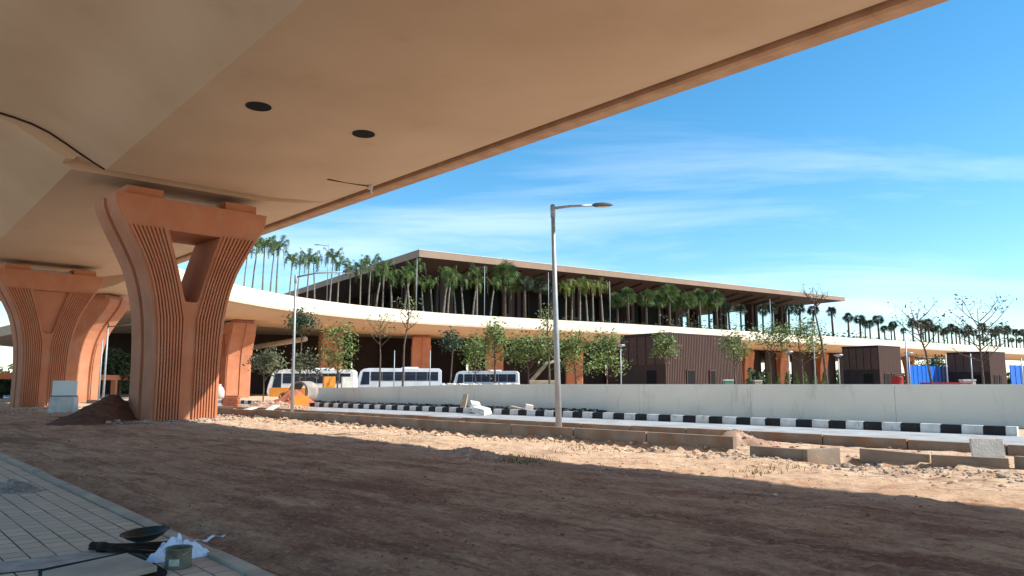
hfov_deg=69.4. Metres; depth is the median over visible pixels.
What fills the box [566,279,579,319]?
palm tree
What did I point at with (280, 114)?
viaduct
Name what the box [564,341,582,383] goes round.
bridge pier
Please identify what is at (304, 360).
young tree
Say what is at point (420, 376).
window
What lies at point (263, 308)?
ramp viaduct
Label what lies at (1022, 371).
lamp mast
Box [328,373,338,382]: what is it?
window
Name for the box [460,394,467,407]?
broken slab
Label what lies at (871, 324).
palm tree
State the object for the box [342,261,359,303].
palm tree
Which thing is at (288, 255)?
palm tree
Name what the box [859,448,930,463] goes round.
kerb slab
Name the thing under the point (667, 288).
palm tree
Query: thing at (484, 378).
window
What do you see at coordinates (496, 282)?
palm tree
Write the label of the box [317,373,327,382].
window
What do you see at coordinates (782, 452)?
kerb slab
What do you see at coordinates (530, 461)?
dry grass
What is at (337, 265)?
palm tree
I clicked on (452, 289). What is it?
palm tree
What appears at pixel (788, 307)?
palm tree
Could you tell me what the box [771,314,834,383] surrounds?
young tree
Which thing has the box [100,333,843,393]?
hall
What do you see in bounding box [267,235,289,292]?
palm tree
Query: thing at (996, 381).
door
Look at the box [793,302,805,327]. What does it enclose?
palm tree
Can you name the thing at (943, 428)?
striped kerb
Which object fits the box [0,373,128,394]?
beam fence
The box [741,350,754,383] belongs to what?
bridge pier
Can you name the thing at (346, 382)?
planter box
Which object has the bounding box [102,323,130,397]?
lamp mast
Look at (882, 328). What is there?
palm tree
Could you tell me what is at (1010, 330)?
palm tree
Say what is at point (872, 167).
sky
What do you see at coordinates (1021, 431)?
verge
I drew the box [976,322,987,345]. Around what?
palm tree
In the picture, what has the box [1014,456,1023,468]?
kerb slab
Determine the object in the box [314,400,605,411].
soil clods
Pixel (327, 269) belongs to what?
lamp mast
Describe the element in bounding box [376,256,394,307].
palm tree
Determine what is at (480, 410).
broken slab
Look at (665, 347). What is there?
young tree
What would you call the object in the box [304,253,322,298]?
palm tree
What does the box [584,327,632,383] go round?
young tree
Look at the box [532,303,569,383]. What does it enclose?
young tree
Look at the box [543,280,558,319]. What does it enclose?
palm tree
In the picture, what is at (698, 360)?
service building
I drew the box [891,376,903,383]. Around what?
oil drum
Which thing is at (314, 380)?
window
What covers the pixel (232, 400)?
brick stack
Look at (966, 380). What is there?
storage box
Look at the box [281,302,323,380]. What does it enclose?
young tree
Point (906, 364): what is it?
lamp mast
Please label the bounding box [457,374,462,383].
door
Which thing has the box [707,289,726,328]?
palm tree
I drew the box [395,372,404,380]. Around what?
window
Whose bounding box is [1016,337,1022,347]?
palm tree
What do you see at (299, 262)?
palm tree
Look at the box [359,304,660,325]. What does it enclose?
plaza planting
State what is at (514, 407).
broken slab
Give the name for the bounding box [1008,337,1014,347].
palm tree
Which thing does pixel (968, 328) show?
palm tree
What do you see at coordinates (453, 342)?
young tree
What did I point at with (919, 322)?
palm tree
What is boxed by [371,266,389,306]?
palm tree
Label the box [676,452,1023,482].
gravel
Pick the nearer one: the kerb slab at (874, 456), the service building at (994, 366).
the kerb slab at (874, 456)
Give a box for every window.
[283,373,291,382]
[294,373,304,381]
[306,373,316,382]
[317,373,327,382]
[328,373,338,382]
[339,373,349,382]
[371,372,381,380]
[382,372,392,380]
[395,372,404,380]
[405,372,415,380]
[416,372,426,380]
[427,372,437,380]
[464,374,471,381]
[473,374,480,381]
[481,374,489,381]
[490,374,497,381]
[499,374,506,381]
[507,374,515,381]
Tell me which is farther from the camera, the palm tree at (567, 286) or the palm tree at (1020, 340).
the palm tree at (1020, 340)
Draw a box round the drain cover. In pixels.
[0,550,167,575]
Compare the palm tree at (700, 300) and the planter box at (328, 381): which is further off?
the palm tree at (700, 300)
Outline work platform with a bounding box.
[920,382,971,383]
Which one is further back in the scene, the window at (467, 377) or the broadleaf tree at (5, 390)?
the window at (467, 377)
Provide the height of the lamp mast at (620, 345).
4.678 m
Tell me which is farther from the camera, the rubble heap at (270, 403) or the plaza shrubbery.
the plaza shrubbery
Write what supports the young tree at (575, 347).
on the ground at (709, 530)
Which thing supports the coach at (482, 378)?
on the service road
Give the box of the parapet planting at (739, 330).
[588,320,940,342]
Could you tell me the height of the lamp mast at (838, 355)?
4.081 m
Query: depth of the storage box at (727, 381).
59.24 m
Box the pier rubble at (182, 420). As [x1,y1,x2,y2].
[106,414,250,423]
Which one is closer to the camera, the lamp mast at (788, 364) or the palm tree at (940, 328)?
the lamp mast at (788, 364)
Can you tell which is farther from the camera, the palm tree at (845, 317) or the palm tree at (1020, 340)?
the palm tree at (1020, 340)
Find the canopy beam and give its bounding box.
[253,336,307,349]
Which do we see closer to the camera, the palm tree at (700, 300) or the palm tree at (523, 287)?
the palm tree at (523, 287)
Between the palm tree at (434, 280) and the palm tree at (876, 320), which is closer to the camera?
the palm tree at (434, 280)
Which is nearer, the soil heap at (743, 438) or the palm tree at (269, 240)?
the soil heap at (743, 438)
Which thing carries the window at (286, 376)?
in the coach at (279, 385)
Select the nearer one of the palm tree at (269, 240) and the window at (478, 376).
the window at (478, 376)
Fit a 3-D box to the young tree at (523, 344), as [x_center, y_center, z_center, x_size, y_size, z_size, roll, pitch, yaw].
[1.476,6.099,57.836,5.055,6.402,3.894,-5,-9,36]
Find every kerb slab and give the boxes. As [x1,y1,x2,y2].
[750,445,802,460]
[802,447,840,464]
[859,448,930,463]
[931,454,1009,468]
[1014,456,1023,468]
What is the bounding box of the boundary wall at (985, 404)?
[315,384,1023,427]
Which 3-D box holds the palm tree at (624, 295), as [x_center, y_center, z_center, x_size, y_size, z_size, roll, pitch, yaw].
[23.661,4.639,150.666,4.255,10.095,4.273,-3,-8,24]
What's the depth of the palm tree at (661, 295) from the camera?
157.46 m
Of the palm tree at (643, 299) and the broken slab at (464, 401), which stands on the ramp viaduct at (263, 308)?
the palm tree at (643, 299)
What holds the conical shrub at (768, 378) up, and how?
on the ground at (709, 530)
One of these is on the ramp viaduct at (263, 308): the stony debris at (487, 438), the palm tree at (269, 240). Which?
the palm tree at (269, 240)
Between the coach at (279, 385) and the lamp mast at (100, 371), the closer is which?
the lamp mast at (100, 371)
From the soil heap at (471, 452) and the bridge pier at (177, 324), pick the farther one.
the bridge pier at (177, 324)
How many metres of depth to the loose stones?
17.27 m
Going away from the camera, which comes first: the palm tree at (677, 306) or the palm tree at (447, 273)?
the palm tree at (447, 273)
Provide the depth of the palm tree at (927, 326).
217.50 m
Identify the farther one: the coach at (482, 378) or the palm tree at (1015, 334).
the palm tree at (1015, 334)
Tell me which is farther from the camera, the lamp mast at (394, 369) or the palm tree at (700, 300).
the palm tree at (700, 300)
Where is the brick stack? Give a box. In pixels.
[221,395,240,406]
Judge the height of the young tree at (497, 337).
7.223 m
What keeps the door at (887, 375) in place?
in the service building at (875, 364)
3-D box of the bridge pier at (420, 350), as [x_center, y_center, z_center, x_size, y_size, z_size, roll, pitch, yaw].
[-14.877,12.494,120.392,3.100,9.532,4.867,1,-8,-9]
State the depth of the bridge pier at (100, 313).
64.76 m
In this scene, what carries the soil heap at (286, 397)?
on the ground at (709, 530)
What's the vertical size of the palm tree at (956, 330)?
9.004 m
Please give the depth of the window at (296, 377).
73.40 m
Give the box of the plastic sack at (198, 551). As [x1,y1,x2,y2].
[146,533,224,562]
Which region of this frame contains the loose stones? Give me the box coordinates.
[155,415,1023,504]
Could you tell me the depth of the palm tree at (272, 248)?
95.18 m
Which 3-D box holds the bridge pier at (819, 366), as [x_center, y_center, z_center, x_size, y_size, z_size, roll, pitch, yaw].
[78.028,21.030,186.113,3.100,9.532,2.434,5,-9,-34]
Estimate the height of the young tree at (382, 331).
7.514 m
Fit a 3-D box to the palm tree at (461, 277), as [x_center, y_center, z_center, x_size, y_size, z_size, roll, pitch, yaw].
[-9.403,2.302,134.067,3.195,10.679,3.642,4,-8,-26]
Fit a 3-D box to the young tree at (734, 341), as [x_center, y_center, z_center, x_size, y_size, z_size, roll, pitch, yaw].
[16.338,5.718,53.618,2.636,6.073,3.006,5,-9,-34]
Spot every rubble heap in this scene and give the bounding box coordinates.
[240,400,315,409]
[635,446,672,453]
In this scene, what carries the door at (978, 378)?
in the service building at (994, 366)
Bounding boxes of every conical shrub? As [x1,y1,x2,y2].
[747,372,752,383]
[766,372,769,383]
[775,372,780,383]
[784,371,788,383]
[793,372,799,383]
[804,372,808,383]
[821,372,825,383]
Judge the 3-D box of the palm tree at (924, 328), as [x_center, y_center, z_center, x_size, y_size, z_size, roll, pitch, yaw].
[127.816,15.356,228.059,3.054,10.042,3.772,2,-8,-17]
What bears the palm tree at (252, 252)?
on the ramp viaduct at (263, 308)
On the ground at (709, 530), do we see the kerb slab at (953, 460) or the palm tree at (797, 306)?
the kerb slab at (953, 460)
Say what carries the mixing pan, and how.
on the footpath
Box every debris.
[217,415,744,454]
[440,383,519,384]
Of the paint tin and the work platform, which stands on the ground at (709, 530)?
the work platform
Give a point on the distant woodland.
(763, 372)
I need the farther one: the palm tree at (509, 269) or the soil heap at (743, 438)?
the palm tree at (509, 269)
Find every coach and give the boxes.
[265,368,357,396]
[357,367,441,386]
[451,370,519,384]
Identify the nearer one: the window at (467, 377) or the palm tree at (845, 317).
the window at (467, 377)
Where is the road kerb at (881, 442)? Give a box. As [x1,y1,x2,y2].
[86,399,1023,455]
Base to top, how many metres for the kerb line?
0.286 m
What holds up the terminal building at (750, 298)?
on the plaza deck
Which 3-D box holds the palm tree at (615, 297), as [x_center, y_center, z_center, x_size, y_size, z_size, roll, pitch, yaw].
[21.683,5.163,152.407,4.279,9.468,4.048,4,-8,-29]
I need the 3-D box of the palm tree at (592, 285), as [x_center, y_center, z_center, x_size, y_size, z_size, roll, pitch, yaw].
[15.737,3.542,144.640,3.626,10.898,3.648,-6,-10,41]
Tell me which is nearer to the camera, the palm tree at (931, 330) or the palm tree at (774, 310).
the palm tree at (774, 310)
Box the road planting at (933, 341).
[880,338,1013,347]
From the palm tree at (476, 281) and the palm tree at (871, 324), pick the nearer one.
the palm tree at (476, 281)
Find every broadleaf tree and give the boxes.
[0,379,11,398]
[101,347,130,396]
[745,367,765,383]
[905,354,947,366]
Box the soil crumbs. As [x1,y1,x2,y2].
[4,432,1019,575]
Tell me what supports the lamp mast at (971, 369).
on the ground at (709, 530)
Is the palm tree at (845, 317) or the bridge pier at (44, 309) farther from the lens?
the palm tree at (845, 317)
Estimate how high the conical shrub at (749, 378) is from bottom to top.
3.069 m
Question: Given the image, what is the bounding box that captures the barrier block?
[48,381,77,412]
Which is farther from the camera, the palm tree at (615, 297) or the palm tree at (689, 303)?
the palm tree at (689, 303)
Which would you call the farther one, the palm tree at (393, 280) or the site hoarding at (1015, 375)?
the palm tree at (393, 280)
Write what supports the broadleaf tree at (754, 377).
on the ground at (709, 530)
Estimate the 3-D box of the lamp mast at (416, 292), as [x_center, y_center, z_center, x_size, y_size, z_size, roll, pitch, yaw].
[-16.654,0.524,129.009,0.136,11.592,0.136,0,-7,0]
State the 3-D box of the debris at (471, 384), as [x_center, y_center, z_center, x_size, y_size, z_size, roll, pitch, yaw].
[-2.031,6.192,46.843,1.253,0.370,7.676,7,-10,-43]
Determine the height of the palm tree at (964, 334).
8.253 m
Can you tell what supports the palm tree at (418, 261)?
on the plaza deck
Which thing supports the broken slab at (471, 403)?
on the road
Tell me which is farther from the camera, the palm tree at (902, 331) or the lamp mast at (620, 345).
the palm tree at (902, 331)
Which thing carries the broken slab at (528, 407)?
on the verge
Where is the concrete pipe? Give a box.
[289,381,318,400]
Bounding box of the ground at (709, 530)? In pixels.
[0,394,1023,575]
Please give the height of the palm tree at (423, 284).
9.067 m
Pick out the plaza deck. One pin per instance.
(6, 335)
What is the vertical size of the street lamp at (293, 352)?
7.375 m
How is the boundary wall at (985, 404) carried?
on the ground at (709, 530)
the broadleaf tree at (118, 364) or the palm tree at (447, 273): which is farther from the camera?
the palm tree at (447, 273)
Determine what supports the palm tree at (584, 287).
on the ramp viaduct at (263, 308)
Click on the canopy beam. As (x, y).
(279, 343)
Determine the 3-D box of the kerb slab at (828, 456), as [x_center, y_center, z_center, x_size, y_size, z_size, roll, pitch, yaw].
[6.158,3.428,14.696,0.790,0.488,0.140,2,-8,-17]
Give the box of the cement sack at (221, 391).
[218,384,224,398]
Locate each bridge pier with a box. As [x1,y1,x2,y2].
[0,263,103,407]
[67,294,129,402]
[95,184,266,421]
[219,320,256,396]
[318,329,343,369]
[411,335,430,367]
[485,338,503,370]
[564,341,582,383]
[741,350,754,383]
[776,351,789,383]
[815,353,828,383]
[901,356,914,383]
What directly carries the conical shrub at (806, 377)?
on the ground at (709, 530)
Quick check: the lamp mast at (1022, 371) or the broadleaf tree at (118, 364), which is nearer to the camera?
the lamp mast at (1022, 371)
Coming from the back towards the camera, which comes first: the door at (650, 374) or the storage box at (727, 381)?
the door at (650, 374)
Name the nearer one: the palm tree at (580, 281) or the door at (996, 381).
the door at (996, 381)
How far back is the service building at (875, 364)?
88.10 m
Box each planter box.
[322,376,335,387]
[341,377,352,387]
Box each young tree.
[242,346,291,400]
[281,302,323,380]
[288,346,328,394]
[313,319,361,387]
[362,313,398,386]
[393,296,423,385]
[434,326,463,382]
[457,329,498,383]
[477,316,514,382]
[498,325,564,383]
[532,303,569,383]
[552,322,605,383]
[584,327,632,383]
[649,329,682,383]
[714,326,756,383]
[748,319,802,383]
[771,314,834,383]
[801,284,828,383]
[886,297,945,383]
[937,293,1016,383]
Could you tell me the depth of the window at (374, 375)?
82.44 m
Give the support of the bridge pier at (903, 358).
on the ground at (709, 530)
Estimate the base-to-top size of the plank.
0.070 m
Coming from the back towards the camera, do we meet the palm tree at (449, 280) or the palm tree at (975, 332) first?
the palm tree at (975, 332)
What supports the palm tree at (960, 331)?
on the ramp viaduct at (263, 308)
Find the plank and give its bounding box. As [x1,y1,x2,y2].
[255,405,279,416]
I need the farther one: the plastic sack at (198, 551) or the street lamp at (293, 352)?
the street lamp at (293, 352)
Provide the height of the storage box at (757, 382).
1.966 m
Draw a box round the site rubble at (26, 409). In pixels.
[0,406,84,415]
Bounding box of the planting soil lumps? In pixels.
[464,421,1009,464]
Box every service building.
[619,332,742,383]
[841,345,901,383]
[947,351,1006,383]
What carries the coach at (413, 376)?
on the service road
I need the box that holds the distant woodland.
[0,364,1010,386]
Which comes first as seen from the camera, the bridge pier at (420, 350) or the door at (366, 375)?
the door at (366, 375)
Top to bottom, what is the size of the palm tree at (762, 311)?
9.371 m
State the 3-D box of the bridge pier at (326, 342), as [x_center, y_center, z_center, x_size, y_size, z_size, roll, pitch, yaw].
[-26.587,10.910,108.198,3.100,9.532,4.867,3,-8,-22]
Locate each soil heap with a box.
[46,394,139,425]
[274,389,315,406]
[431,447,507,460]
[722,429,780,445]
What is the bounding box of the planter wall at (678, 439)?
[217,407,736,449]
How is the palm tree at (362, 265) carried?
on the plaza deck
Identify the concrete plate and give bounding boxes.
[969,438,1005,457]
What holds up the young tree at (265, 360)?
on the ground at (709, 530)
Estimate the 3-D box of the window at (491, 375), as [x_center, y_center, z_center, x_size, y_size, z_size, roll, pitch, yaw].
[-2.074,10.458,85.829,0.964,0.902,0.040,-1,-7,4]
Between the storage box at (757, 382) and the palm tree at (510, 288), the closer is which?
the storage box at (757, 382)
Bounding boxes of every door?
[272,373,281,387]
[361,372,369,383]
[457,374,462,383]
[646,370,655,383]
[686,370,695,383]
[709,370,715,383]
[864,374,872,383]
[884,373,890,383]
[973,375,981,383]
[994,375,998,383]
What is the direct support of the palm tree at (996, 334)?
on the ramp viaduct at (263, 308)
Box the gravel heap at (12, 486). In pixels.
[0,479,49,493]
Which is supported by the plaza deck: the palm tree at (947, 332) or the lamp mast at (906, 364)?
the palm tree at (947, 332)
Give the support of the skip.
on the ground at (709, 530)
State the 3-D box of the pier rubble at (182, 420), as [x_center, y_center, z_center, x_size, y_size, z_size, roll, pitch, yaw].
[-15.337,5.844,33.148,7.178,0.271,6.717,0,-7,0]
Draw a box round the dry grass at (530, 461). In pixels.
[374,433,811,477]
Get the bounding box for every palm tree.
[243,248,257,286]
[251,238,266,287]
[254,235,276,289]
[265,240,285,291]
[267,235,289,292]
[283,251,302,294]
[291,255,308,296]
[299,247,320,297]
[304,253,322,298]
[323,247,344,301]
[330,256,349,302]
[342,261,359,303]
[352,258,369,304]
[361,253,381,305]
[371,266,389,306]
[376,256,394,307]
[381,269,398,308]
[398,269,416,309]
[401,266,418,309]
[406,258,426,310]
[414,277,429,310]
[421,274,438,311]
[438,265,457,312]
[443,271,458,312]
[445,280,462,313]
[455,272,469,313]
[467,263,487,314]
[467,276,483,314]
[485,277,501,315]
[490,259,519,316]
[497,271,521,316]
[514,275,534,317]
[532,276,547,318]
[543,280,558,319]
[557,281,574,319]
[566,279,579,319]
[571,276,588,320]
[578,278,594,321]
[584,279,601,321]
[594,277,608,322]
[608,290,626,322]
[618,287,637,323]
[636,289,656,324]
[651,290,668,325]
[658,282,680,325]
[671,295,685,325]
[677,291,696,327]
[691,288,708,327]
[701,292,718,327]
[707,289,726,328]
[722,301,733,329]
[735,303,746,330]
[756,305,768,330]
[766,302,779,329]
[782,304,794,328]
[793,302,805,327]
[806,305,819,334]
[825,306,836,336]
[842,312,854,337]
[854,314,865,337]
[861,320,867,336]
[866,319,874,338]
[872,315,883,338]
[880,326,887,338]
[886,323,895,339]
[889,320,898,339]
[900,328,906,340]
[907,318,916,340]
[915,319,923,340]
[920,322,927,340]
[922,318,933,342]
[930,326,937,342]
[933,325,941,342]
[939,328,946,343]
[942,327,949,343]
[947,323,953,343]
[951,325,959,343]
[957,327,963,344]
[961,331,967,344]
[963,325,972,344]
[970,330,977,342]
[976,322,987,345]
[987,328,995,345]
[991,330,999,346]
[994,325,1004,346]
[1001,328,1007,346]
[1005,325,1013,347]
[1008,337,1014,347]
[1011,328,1018,347]
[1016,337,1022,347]
[1017,328,1023,347]
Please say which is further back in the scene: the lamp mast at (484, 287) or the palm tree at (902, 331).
the palm tree at (902, 331)
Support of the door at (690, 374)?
in the service building at (698, 360)
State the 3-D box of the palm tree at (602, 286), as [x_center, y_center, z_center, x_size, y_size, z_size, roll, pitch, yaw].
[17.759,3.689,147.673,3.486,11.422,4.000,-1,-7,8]
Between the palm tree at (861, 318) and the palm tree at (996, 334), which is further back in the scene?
the palm tree at (996, 334)
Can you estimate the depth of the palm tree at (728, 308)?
168.62 m
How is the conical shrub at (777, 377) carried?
on the ground at (709, 530)
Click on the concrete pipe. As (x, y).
(312, 391)
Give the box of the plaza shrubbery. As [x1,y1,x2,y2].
[655,311,867,337]
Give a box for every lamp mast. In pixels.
[97,339,102,399]
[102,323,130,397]
[315,244,328,300]
[393,350,394,385]
[416,276,416,310]
[429,350,430,385]
[471,266,484,315]
[548,272,548,318]
[616,344,624,383]
[784,351,792,383]
[807,321,815,383]
[833,354,842,383]
[903,352,912,383]
[905,341,908,383]
[945,354,947,381]
[970,354,972,383]
[1020,358,1023,383]
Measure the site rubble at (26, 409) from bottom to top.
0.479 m
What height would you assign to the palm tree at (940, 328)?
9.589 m
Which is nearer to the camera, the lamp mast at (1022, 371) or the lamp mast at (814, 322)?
the lamp mast at (1022, 371)
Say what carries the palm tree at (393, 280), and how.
on the plaza deck
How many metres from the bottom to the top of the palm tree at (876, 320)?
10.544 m
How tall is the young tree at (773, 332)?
6.783 m
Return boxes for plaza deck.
[0,310,944,363]
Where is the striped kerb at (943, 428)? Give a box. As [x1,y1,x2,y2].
[218,399,1018,435]
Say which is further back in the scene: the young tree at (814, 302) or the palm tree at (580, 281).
the palm tree at (580, 281)
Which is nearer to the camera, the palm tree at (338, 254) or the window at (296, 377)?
the window at (296, 377)
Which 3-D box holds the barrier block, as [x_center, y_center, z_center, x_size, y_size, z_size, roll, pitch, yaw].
[-25.471,6.200,42.052,1.380,1.845,0.698,1,-7,-8]
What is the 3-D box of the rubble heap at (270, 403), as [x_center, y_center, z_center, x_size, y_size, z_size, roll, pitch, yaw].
[-15.166,7.367,46.179,7.632,0.765,3.811,0,-7,0]
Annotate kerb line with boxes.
[0,452,275,575]
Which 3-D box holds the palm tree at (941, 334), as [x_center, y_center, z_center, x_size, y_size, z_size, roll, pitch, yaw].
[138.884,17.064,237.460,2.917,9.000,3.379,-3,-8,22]
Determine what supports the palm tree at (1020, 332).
on the ramp viaduct at (263, 308)
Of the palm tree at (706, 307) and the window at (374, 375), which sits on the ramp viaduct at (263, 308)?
the palm tree at (706, 307)
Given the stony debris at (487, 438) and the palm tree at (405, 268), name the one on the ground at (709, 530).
the stony debris at (487, 438)
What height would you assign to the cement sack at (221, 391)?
0.840 m
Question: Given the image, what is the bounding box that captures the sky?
[0,0,1023,378]
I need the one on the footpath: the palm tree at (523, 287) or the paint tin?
the paint tin
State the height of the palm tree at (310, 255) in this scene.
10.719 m
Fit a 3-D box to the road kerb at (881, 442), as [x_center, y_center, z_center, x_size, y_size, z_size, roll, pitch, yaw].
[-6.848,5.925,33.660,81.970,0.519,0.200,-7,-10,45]
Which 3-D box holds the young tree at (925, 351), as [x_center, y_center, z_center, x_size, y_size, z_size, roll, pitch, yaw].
[28.622,4.598,52.008,4.437,7.904,3.070,3,-8,-23]
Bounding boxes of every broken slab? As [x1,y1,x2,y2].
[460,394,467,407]
[468,400,480,408]
[471,405,491,414]
[508,406,523,409]
[524,404,533,409]
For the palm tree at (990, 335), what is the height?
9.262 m
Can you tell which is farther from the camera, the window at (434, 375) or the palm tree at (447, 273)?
the palm tree at (447, 273)
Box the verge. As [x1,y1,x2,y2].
[100,396,1023,435]
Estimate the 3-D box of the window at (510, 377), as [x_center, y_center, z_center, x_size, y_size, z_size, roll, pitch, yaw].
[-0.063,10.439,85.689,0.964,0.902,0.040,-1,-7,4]
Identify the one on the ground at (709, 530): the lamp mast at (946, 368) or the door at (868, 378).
the lamp mast at (946, 368)
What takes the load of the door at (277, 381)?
in the coach at (279, 385)
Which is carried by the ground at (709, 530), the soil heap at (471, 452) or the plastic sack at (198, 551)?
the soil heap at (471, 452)
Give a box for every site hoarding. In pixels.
[908,365,948,383]
[1009,365,1023,383]
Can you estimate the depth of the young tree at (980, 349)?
51.87 m
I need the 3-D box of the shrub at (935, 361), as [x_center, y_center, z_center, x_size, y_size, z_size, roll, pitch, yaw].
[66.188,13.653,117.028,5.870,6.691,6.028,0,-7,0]
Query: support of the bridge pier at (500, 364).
on the ground at (709, 530)
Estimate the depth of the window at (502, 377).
85.74 m
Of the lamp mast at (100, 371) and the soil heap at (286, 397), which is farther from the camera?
the lamp mast at (100, 371)
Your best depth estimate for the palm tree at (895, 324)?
216.66 m
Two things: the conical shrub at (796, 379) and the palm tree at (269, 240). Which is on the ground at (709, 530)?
the conical shrub at (796, 379)
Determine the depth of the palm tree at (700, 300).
163.54 m
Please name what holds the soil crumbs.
on the ground at (709, 530)
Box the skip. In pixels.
[294,396,308,407]
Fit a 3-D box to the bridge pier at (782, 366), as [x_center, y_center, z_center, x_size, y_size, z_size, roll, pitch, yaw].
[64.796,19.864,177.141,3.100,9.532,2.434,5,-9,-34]
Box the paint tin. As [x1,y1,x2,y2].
[163,544,192,569]
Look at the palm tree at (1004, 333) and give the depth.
243.51 m
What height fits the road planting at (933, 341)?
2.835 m
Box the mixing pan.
[119,526,169,542]
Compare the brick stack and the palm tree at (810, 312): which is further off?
the palm tree at (810, 312)
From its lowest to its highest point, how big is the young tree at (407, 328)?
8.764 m
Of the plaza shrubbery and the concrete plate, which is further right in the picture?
the concrete plate
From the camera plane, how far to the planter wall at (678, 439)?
21.85 m
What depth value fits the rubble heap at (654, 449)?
16.67 m
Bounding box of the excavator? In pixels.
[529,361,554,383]
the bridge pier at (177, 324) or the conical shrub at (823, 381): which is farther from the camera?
the conical shrub at (823, 381)
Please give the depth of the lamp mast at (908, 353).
63.56 m
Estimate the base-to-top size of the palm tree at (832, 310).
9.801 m
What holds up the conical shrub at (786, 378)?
on the ground at (709, 530)
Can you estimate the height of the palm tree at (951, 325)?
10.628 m
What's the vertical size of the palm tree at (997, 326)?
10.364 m
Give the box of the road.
[3,395,1023,444]
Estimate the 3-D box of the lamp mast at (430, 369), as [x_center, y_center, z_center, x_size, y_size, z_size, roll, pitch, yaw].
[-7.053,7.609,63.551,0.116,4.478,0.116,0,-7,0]
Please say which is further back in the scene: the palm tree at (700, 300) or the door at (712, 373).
the palm tree at (700, 300)
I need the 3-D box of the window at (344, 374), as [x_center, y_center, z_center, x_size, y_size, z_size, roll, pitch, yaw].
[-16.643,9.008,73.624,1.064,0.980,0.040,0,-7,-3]
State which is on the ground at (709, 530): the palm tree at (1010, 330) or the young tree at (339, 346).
the young tree at (339, 346)
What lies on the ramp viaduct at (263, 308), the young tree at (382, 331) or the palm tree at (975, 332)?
the palm tree at (975, 332)
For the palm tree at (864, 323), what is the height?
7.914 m
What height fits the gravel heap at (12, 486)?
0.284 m
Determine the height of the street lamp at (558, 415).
7.217 m
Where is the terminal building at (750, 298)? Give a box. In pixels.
[284,249,844,333]
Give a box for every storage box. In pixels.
[723,379,733,383]
[753,380,762,383]
[959,379,975,383]
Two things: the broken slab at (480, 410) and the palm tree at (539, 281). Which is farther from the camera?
the palm tree at (539, 281)
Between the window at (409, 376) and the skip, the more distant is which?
the window at (409, 376)
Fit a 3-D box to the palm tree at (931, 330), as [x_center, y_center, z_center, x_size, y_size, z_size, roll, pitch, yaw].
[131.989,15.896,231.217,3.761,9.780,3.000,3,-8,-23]
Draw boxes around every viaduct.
[0,0,948,300]
[95,268,1023,360]
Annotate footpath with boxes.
[0,457,244,575]
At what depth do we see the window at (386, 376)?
82.60 m
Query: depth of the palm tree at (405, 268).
131.03 m
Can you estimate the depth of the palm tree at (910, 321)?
213.71 m
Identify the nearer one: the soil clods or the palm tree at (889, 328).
the soil clods
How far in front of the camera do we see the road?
27.54 m
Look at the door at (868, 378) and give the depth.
87.35 m
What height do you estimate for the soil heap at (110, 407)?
1.276 m
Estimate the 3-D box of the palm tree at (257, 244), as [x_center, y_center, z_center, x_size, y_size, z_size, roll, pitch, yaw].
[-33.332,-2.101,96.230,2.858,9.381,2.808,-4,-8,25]
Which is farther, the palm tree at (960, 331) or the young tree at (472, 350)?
the palm tree at (960, 331)
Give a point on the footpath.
(56, 519)
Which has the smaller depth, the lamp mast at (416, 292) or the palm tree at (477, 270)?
the lamp mast at (416, 292)
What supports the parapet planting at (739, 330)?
on the ramp viaduct at (263, 308)
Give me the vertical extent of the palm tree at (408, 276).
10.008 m
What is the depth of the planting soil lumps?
17.22 m
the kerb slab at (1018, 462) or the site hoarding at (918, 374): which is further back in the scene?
the site hoarding at (918, 374)
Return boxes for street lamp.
[290,270,355,411]
[550,202,612,426]
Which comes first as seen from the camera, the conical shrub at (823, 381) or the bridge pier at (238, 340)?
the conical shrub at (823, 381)
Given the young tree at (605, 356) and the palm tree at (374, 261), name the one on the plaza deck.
the palm tree at (374, 261)
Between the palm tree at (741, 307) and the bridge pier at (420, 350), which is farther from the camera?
the palm tree at (741, 307)

